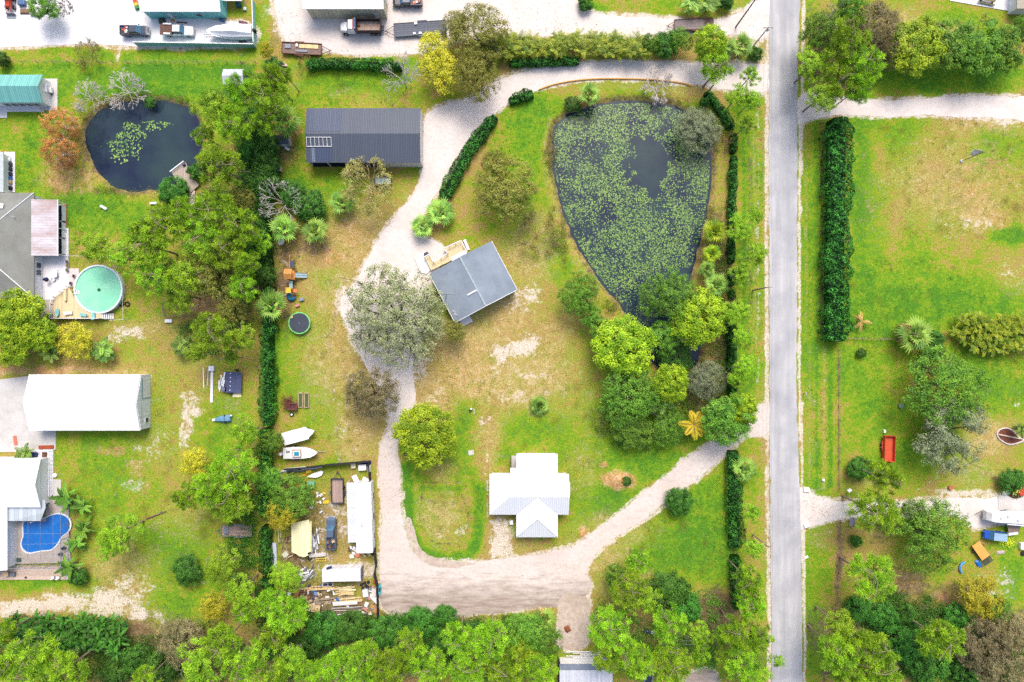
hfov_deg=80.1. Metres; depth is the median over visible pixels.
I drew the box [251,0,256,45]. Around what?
fence
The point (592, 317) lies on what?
leafy tree
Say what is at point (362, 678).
pine tree
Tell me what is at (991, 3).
picnic table
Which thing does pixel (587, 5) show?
bush
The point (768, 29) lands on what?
utility pole
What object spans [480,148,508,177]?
oak tree
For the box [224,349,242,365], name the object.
pine tree
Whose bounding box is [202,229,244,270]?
pine tree
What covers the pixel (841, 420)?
fence
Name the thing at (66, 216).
brick path
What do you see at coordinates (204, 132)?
pine tree
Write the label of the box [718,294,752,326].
pine tree
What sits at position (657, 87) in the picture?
bare shrub
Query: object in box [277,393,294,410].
red shrub
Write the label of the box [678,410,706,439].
coconut palm
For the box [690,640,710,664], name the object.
pine tree
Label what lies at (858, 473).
bush
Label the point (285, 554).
cushion box
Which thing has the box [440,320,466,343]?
oak tree
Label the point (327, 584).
solar panels
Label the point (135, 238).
pine tree
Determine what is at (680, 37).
oak tree
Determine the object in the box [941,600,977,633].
dark shrub
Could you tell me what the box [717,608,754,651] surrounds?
pine tree
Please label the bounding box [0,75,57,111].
metal building
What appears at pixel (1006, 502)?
parking slab
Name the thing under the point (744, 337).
pine tree
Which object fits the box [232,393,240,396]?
plywood sheet
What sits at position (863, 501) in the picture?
tree
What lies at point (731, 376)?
pine tree
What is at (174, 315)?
fence
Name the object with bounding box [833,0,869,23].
leafy tree
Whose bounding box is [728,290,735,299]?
hedge
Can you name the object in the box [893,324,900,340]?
bare shrub
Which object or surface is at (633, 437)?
leafy tree
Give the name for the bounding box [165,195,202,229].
pine tree
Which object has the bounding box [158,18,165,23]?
plant pot
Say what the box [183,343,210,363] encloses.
pine tree
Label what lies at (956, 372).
oak tree
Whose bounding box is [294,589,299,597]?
plywood sheet
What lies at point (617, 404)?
oak tree
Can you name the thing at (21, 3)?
water drum
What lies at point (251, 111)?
dark shrub
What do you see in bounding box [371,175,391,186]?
trailer
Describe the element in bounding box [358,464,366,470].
white freezer
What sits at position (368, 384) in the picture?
oak tree
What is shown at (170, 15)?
door
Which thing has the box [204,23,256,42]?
wrapped boat
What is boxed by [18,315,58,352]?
broadleaf tree
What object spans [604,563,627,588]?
leafy tree
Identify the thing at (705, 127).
oak tree
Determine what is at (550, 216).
reeds
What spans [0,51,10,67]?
bush
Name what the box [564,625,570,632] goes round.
rubble heap
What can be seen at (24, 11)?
log pile
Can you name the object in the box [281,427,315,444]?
work boat
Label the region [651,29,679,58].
bush
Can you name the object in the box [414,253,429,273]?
front slab
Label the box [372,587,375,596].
white appliance
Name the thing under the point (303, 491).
tree
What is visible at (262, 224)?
thicket
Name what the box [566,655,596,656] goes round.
white pole
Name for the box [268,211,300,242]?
cabbage palm
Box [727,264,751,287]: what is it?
pine tree
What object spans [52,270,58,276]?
patio table
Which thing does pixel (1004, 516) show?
camper trailer
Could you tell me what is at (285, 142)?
slate hut
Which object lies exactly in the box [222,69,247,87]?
garden shed
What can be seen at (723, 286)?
cabbage palm
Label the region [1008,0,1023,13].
corner building
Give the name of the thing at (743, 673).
pine tree
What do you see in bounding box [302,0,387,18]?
shop building
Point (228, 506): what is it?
pine tree
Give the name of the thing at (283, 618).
pine tree
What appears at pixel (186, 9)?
workshop
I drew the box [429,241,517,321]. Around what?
grey roofed house
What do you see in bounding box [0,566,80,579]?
terrace deck
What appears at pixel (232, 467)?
pine tree
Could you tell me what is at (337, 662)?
pine tree
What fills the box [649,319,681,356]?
leafy tree
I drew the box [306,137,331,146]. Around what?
aluminium ladder
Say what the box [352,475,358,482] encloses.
scrap sheet
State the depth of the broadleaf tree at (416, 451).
118.72 m
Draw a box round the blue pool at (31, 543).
[20,513,72,553]
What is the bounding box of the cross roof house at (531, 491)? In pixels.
[489,453,569,536]
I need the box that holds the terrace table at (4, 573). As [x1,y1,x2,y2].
[2,571,15,576]
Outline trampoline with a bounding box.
[288,312,309,333]
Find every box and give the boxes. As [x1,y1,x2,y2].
[38,445,53,448]
[208,366,214,370]
[282,551,288,557]
[1019,542,1023,549]
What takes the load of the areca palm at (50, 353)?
on the ground at (990, 268)
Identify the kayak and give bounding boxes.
[13,436,17,444]
[378,583,381,596]
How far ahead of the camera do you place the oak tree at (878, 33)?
117.91 m
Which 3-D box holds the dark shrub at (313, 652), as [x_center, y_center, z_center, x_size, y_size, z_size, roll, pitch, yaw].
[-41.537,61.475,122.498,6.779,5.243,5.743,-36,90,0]
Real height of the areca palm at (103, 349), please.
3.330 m
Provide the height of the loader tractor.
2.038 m
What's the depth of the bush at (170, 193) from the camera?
122.19 m
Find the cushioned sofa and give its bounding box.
[30,452,37,456]
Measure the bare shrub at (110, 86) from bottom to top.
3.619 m
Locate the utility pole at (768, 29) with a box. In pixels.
[753,26,772,45]
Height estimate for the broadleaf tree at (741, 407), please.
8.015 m
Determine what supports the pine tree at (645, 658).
on the ground at (990, 268)
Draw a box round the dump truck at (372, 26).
[340,17,383,35]
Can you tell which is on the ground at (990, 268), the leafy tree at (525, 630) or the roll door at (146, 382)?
the leafy tree at (525, 630)
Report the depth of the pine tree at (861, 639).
112.76 m
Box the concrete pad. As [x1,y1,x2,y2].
[53,479,61,495]
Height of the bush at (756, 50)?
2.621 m
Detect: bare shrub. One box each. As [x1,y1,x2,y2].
[70,36,99,69]
[70,77,109,112]
[104,67,150,109]
[297,54,314,70]
[516,209,562,257]
[541,142,559,162]
[638,65,674,104]
[715,130,733,148]
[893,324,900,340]
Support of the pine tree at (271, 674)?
on the ground at (990, 268)
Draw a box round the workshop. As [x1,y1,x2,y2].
[138,0,226,18]
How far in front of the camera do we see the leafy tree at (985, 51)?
118.51 m
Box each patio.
[36,256,68,299]
[62,228,68,255]
[511,456,515,467]
[950,0,1007,10]
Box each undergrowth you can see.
[0,611,245,681]
[170,64,274,628]
[254,593,559,681]
[588,585,765,681]
[591,217,739,455]
[809,2,903,99]
[828,589,1023,681]
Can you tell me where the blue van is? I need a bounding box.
[982,529,1007,541]
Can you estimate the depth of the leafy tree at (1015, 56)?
118.89 m
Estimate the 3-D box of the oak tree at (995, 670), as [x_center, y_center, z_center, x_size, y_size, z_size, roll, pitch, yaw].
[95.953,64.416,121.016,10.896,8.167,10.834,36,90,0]
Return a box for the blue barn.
[305,108,422,166]
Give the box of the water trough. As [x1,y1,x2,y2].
[165,319,172,322]
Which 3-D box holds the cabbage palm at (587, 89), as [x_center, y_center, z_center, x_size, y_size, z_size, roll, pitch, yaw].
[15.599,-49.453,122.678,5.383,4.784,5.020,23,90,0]
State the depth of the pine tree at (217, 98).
114.77 m
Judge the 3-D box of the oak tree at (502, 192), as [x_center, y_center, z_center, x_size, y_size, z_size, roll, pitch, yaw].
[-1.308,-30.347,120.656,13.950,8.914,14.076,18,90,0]
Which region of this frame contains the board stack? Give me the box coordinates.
[309,552,325,557]
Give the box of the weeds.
[22,118,1023,614]
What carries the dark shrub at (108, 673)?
on the ground at (990, 268)
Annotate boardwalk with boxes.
[189,191,195,217]
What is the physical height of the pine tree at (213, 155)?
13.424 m
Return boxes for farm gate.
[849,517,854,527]
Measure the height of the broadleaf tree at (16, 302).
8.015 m
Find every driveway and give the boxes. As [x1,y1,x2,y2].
[340,59,769,440]
[378,403,769,616]
[797,92,1023,123]
[800,487,997,529]
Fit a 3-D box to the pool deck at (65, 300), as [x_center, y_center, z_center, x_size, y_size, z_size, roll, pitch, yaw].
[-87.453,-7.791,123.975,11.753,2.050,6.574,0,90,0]
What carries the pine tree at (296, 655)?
on the ground at (990, 268)
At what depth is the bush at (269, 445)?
120.46 m
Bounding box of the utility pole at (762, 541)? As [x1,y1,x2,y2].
[752,534,772,547]
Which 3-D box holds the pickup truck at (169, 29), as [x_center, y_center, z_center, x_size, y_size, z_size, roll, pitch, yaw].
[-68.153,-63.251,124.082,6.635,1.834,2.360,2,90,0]
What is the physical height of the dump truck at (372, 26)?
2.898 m
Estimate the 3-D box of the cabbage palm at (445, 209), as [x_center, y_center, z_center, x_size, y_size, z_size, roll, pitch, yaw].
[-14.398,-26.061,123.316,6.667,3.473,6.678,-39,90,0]
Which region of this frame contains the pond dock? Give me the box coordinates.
[170,161,200,192]
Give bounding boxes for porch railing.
[28,451,52,495]
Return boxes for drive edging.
[539,78,691,89]
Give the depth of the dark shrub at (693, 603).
121.20 m
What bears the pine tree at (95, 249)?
on the ground at (990, 268)
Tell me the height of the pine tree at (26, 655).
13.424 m
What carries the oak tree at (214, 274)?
on the ground at (990, 268)
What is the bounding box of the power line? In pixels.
[763,32,772,627]
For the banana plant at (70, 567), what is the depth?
122.52 m
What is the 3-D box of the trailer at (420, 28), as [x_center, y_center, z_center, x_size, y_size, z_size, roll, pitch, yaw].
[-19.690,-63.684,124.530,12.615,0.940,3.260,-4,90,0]
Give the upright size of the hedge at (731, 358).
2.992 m
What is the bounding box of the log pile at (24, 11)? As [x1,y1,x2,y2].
[20,9,28,13]
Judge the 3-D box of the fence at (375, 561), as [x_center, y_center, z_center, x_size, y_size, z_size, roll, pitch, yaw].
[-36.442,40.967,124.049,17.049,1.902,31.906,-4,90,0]
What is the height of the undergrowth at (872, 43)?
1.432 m
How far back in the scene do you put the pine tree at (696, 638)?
118.30 m
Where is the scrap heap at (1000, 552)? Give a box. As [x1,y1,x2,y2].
[996,550,1004,554]
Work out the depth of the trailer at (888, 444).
124.33 m
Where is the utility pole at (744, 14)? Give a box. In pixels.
[735,0,754,27]
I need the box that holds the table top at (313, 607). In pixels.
[307,604,319,612]
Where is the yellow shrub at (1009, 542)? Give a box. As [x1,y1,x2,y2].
[1002,537,1014,549]
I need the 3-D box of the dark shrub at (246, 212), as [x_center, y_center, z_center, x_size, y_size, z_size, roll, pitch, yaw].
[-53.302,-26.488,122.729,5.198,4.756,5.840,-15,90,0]
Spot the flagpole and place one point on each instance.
(974, 152)
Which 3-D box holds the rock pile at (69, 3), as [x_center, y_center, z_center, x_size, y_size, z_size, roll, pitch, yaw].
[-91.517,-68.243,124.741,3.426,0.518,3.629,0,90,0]
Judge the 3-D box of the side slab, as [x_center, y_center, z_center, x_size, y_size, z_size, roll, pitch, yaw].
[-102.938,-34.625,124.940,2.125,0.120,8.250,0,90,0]
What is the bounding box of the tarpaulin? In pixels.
[974,559,981,567]
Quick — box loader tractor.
[4,0,16,18]
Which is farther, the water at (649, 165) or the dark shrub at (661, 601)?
the water at (649, 165)
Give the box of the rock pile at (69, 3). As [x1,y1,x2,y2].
[57,0,73,16]
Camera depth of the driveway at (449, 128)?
124.98 m
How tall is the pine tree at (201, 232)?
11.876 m
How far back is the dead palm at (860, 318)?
123.52 m
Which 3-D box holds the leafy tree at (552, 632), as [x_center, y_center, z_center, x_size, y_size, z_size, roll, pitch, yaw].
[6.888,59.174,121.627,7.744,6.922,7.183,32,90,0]
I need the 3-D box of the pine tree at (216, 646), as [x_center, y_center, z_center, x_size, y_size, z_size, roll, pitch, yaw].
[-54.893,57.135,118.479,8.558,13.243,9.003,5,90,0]
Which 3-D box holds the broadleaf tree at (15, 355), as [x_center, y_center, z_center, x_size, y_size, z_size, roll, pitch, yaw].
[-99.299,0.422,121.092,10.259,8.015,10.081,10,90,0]
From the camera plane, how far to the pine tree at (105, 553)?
118.48 m
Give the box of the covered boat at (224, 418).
[212,415,231,422]
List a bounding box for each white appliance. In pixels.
[362,589,368,596]
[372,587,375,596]
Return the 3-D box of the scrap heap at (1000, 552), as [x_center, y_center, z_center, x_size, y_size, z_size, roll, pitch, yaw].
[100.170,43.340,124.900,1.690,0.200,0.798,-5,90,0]
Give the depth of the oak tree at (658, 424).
121.21 m
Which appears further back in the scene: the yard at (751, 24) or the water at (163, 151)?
the water at (163, 151)
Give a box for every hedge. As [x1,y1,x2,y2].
[256,286,280,426]
[257,524,274,575]
[306,57,403,72]
[439,114,497,199]
[475,27,651,62]
[508,88,533,105]
[509,56,578,67]
[703,90,734,131]
[723,450,745,548]
[724,307,738,395]
[725,235,735,263]
[726,156,738,228]
[727,271,736,285]
[727,554,744,610]
[728,132,738,153]
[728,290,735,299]
[816,116,855,341]
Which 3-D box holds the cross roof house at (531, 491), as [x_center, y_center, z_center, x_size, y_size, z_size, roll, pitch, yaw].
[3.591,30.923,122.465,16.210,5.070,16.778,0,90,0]
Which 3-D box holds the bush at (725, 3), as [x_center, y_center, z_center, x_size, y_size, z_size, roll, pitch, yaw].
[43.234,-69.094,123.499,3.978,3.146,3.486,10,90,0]
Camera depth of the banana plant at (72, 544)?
122.88 m
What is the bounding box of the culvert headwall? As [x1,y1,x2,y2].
[803,487,809,491]
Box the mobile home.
[347,480,374,552]
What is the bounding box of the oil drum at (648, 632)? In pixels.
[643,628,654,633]
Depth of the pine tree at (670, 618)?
114.72 m
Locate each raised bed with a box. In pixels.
[298,393,302,407]
[304,393,308,407]
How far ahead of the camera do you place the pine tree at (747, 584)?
113.88 m
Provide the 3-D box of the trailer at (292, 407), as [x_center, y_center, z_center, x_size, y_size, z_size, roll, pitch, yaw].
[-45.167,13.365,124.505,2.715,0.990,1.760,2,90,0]
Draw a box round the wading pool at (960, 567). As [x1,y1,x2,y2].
[959,561,964,573]
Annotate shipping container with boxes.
[322,564,363,581]
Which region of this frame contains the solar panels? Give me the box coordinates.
[322,582,332,585]
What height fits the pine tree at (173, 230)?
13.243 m
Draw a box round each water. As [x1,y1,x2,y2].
[85,99,202,191]
[551,100,711,368]
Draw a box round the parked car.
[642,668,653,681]
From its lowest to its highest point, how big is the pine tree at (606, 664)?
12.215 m
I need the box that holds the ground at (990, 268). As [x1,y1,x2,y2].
[0,0,1023,681]
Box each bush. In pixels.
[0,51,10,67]
[155,175,189,205]
[186,163,206,179]
[196,149,212,167]
[256,466,282,495]
[259,430,284,453]
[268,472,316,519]
[433,603,456,625]
[563,95,582,111]
[578,0,594,11]
[621,476,631,486]
[641,32,659,53]
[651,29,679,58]
[656,340,693,376]
[664,487,693,517]
[699,98,709,106]
[717,0,733,9]
[748,46,763,60]
[846,456,873,480]
[849,534,862,547]
[856,348,866,357]
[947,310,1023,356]
[997,467,1023,493]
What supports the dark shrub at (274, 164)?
on the ground at (990, 268)
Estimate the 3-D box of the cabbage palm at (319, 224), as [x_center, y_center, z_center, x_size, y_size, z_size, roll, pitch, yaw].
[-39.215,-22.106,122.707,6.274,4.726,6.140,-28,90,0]
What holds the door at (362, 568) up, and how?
in the shipping container
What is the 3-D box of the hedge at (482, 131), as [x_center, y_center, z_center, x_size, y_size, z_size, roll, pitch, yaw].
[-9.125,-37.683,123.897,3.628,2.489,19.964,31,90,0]
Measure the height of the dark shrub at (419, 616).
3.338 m
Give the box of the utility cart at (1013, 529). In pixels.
[1005,525,1019,535]
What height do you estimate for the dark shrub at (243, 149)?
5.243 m
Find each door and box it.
[143,378,150,397]
[166,13,175,18]
[361,565,363,578]
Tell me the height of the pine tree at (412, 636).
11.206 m
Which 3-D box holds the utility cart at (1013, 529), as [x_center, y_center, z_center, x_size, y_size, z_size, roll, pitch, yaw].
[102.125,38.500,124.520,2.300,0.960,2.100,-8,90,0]
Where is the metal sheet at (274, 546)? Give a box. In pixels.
[271,543,276,567]
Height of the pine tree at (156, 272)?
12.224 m
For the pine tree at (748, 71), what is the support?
on the ground at (990, 268)
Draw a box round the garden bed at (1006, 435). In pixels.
[996,427,1023,444]
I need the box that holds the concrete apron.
[0,376,55,451]
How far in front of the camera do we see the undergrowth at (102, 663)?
124.41 m
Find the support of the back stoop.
on the ground at (990, 268)
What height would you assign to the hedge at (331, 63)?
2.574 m
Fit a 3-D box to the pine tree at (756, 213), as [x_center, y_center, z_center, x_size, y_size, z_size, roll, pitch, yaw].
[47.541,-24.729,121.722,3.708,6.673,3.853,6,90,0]
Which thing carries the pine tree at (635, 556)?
on the ground at (990, 268)
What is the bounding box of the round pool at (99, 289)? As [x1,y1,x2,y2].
[71,265,124,313]
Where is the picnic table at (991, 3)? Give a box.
[978,0,995,5]
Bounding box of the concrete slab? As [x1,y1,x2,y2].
[0,112,6,117]
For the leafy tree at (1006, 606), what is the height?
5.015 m
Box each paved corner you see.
[40,300,53,316]
[68,268,78,286]
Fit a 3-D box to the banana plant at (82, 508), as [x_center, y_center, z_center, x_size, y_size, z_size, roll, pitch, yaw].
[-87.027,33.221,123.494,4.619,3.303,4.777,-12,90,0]
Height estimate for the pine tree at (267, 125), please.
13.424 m
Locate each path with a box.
[62,205,66,226]
[557,593,589,649]
[685,668,718,681]
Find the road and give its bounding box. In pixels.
[768,0,802,681]
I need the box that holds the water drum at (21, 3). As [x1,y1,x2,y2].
[17,0,26,5]
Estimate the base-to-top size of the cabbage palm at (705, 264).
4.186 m
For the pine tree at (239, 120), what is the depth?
114.21 m
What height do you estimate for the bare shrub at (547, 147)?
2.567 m
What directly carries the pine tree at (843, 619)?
on the ground at (990, 268)
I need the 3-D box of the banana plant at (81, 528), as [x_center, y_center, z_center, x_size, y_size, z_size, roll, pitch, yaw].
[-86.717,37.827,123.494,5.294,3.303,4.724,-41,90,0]
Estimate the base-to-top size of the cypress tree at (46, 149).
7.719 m
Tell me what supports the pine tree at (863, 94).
on the ground at (990, 268)
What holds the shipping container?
on the ground at (990, 268)
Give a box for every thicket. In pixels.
[241,120,280,268]
[248,427,275,517]
[252,73,270,108]
[254,575,278,630]
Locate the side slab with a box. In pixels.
[4,152,14,191]
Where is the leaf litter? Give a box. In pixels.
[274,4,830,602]
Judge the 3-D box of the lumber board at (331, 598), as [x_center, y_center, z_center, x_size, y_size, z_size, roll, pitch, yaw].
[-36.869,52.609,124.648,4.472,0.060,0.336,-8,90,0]
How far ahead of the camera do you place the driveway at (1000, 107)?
124.98 m
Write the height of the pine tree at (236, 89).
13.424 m
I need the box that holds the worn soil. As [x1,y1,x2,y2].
[405,517,475,568]
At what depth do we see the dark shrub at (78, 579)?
122.90 m
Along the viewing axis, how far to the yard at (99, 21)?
124.98 m
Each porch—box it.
[0,152,10,192]
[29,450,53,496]
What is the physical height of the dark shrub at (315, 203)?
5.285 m
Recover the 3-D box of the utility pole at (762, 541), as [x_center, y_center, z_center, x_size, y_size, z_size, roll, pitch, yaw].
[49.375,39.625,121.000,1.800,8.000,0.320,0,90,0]
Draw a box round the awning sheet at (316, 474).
[308,471,322,477]
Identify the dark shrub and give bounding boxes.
[67,567,88,585]
[97,657,129,681]
[118,643,151,674]
[140,649,178,681]
[142,95,156,108]
[170,553,203,587]
[234,139,263,167]
[237,169,265,196]
[237,199,257,222]
[241,105,257,126]
[250,169,281,197]
[252,151,281,176]
[254,264,277,286]
[256,131,280,154]
[264,56,282,74]
[276,178,306,207]
[288,632,319,659]
[292,188,327,222]
[300,608,340,649]
[333,609,368,643]
[364,614,401,652]
[402,604,437,638]
[431,633,452,657]
[644,589,667,613]
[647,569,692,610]
[672,592,702,624]
[843,595,876,622]
[868,601,901,633]
[884,626,926,668]
[896,602,919,627]
[903,644,951,681]
[920,342,945,362]
[927,328,944,346]
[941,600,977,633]
[950,653,985,681]
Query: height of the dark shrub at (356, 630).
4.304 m
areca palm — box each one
[14,442,34,458]
[38,343,58,362]
[90,336,114,362]
[169,335,191,356]
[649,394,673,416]
[679,0,702,14]
[699,0,721,12]
[724,39,732,58]
[1012,421,1023,438]
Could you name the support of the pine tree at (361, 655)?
on the ground at (990, 268)
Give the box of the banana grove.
[0,608,130,661]
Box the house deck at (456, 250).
[424,239,469,269]
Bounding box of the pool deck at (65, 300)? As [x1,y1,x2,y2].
[49,286,113,318]
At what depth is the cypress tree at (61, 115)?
120.23 m
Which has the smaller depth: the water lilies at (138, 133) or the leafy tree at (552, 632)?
the leafy tree at (552, 632)
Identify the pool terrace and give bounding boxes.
[17,499,72,563]
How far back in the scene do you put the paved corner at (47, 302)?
124.88 m
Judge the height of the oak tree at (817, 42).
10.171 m
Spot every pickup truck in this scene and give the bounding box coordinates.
[119,24,149,37]
[160,23,194,37]
[325,516,336,549]
[392,0,422,8]
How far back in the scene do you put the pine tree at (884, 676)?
113.04 m
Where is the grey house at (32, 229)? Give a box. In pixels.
[0,193,65,297]
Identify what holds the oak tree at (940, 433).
on the ground at (990, 268)
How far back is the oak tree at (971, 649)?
119.05 m
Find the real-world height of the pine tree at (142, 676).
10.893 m
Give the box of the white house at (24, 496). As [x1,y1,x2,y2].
[0,457,49,570]
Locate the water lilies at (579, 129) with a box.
[554,103,709,362]
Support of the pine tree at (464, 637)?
on the ground at (990, 268)
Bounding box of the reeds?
[94,92,718,314]
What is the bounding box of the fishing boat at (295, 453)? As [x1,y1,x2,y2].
[279,445,325,459]
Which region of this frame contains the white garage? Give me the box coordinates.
[23,374,150,430]
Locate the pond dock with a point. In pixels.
(181, 170)
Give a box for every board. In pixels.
[210,371,212,401]
[315,587,334,589]
[321,596,342,600]
[335,599,361,601]
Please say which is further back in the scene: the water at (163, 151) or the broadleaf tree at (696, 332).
the water at (163, 151)
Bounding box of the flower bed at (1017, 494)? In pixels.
[1007,477,1023,499]
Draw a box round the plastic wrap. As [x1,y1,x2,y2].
[333,601,357,605]
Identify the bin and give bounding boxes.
[235,1,240,7]
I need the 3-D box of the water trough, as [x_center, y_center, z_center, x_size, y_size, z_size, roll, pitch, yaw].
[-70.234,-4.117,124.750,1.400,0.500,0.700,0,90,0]
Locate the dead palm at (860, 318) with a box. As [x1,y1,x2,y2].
[854,311,871,331]
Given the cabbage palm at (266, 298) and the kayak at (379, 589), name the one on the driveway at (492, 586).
the kayak at (379, 589)
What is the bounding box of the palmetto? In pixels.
[528,395,549,416]
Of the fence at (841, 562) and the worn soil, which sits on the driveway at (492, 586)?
the worn soil
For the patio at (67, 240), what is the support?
on the ground at (990, 268)
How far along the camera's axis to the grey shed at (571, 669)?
121.94 m
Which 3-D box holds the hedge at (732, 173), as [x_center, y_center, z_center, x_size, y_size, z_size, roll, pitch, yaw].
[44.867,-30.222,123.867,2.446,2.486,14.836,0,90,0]
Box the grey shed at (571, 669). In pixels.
[558,657,612,681]
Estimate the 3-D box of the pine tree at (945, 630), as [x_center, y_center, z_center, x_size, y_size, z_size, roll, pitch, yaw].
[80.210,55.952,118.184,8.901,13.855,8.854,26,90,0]
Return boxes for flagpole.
[960,149,983,162]
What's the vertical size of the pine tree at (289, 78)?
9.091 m
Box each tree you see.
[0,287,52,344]
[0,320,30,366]
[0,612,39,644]
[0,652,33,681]
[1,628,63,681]
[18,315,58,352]
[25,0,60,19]
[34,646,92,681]
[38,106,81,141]
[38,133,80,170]
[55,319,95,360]
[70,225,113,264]
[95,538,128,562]
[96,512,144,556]
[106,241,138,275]
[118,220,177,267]
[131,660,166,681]
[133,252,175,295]
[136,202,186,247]
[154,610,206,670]
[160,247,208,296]
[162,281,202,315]
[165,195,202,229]
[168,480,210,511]
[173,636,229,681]
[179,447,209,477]
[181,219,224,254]
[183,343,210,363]
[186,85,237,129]
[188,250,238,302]
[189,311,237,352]
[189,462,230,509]
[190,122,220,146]
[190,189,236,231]
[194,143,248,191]
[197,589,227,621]
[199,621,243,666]
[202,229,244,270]
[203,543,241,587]
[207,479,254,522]
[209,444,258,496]
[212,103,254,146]
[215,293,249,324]
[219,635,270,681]
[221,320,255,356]
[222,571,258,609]
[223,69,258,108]
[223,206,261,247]
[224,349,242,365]
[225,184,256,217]
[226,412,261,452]
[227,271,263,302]
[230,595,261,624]
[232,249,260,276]
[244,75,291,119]
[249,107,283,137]
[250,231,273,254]
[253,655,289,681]
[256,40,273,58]
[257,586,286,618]
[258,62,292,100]
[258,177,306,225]
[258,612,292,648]
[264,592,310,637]
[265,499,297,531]
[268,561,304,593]
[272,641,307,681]
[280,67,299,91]
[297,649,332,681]
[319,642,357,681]
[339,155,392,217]
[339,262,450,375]
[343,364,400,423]
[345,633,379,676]
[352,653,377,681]
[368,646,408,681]
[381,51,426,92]
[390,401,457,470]
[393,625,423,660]
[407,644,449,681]
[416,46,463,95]
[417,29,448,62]
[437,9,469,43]
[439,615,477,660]
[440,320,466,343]
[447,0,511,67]
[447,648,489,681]
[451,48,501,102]
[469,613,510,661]
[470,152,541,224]
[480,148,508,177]
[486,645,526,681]
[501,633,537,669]
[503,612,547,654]
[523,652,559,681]
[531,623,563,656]
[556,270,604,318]
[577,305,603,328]
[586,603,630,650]
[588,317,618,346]
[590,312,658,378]
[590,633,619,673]
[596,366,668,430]
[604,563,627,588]
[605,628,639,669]
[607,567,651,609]
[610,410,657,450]
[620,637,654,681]
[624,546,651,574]
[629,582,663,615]
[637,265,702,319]
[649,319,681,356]
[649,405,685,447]
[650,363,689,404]
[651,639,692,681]
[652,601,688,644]
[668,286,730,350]
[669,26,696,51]
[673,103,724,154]
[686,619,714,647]
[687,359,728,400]
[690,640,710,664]
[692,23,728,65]
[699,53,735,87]
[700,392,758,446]
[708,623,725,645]
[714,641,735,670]
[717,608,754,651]
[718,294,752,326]
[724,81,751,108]
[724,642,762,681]
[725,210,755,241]
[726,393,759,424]
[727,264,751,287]
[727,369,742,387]
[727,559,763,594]
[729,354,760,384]
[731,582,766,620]
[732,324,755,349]
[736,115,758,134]
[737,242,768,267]
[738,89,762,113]
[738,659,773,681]
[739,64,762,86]
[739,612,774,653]
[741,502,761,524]
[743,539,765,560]
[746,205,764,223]
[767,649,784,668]
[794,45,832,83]
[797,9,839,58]
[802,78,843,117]
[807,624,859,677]
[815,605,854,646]
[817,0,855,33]
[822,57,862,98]
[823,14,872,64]
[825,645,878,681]
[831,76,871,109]
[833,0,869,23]
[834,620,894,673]
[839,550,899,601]
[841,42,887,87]
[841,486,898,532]
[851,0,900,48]
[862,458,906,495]
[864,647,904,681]
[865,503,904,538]
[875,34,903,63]
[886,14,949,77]
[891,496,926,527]
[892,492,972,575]
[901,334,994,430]
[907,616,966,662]
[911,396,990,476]
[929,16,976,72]
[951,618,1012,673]
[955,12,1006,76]
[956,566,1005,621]
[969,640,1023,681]
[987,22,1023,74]
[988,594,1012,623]
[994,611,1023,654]
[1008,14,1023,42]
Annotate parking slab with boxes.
[998,495,1023,524]
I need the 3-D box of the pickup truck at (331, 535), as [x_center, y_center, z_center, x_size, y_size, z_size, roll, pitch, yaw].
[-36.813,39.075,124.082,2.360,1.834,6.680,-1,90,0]
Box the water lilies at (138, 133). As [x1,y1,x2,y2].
[101,120,173,163]
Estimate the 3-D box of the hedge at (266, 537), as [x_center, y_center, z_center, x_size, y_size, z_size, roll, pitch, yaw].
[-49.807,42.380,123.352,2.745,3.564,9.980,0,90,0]
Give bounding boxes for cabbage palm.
[253,288,288,322]
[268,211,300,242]
[270,103,303,139]
[299,216,329,244]
[327,189,356,214]
[410,213,433,237]
[424,196,456,227]
[532,607,558,629]
[576,82,601,105]
[697,259,715,276]
[700,218,725,244]
[701,243,721,262]
[705,272,729,296]
[727,32,754,57]
[731,455,758,481]
[894,313,934,353]
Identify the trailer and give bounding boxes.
[216,523,252,537]
[218,369,241,393]
[281,41,331,56]
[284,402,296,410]
[330,471,345,503]
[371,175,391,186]
[385,20,446,37]
[666,17,713,31]
[880,435,895,463]
[971,541,992,565]
[976,509,1023,525]
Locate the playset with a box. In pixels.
[283,255,306,300]
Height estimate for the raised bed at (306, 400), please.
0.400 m
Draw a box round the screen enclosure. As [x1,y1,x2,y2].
[8,509,69,568]
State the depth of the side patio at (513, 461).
124.86 m
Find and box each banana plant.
[48,482,84,514]
[53,555,84,580]
[63,534,85,553]
[69,495,92,516]
[72,514,95,540]
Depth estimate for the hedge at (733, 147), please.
123.61 m
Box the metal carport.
[291,520,311,556]
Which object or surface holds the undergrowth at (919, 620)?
on the ground at (990, 268)
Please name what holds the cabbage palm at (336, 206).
on the ground at (990, 268)
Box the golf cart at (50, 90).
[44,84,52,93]
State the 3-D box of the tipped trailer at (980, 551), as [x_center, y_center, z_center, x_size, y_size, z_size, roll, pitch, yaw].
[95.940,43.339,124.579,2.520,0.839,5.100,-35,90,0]
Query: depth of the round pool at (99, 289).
123.95 m
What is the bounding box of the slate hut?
[274,135,291,146]
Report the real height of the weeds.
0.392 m
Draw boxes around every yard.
[0,0,257,47]
[274,0,769,54]
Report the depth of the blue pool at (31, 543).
124.80 m
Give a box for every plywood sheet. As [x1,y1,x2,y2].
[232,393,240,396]
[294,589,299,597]
[371,604,376,613]
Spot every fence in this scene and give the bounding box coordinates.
[6,60,255,62]
[132,41,256,47]
[162,298,194,316]
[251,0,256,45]
[284,460,378,618]
[838,350,841,489]
[838,527,848,610]
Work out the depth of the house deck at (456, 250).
124.20 m

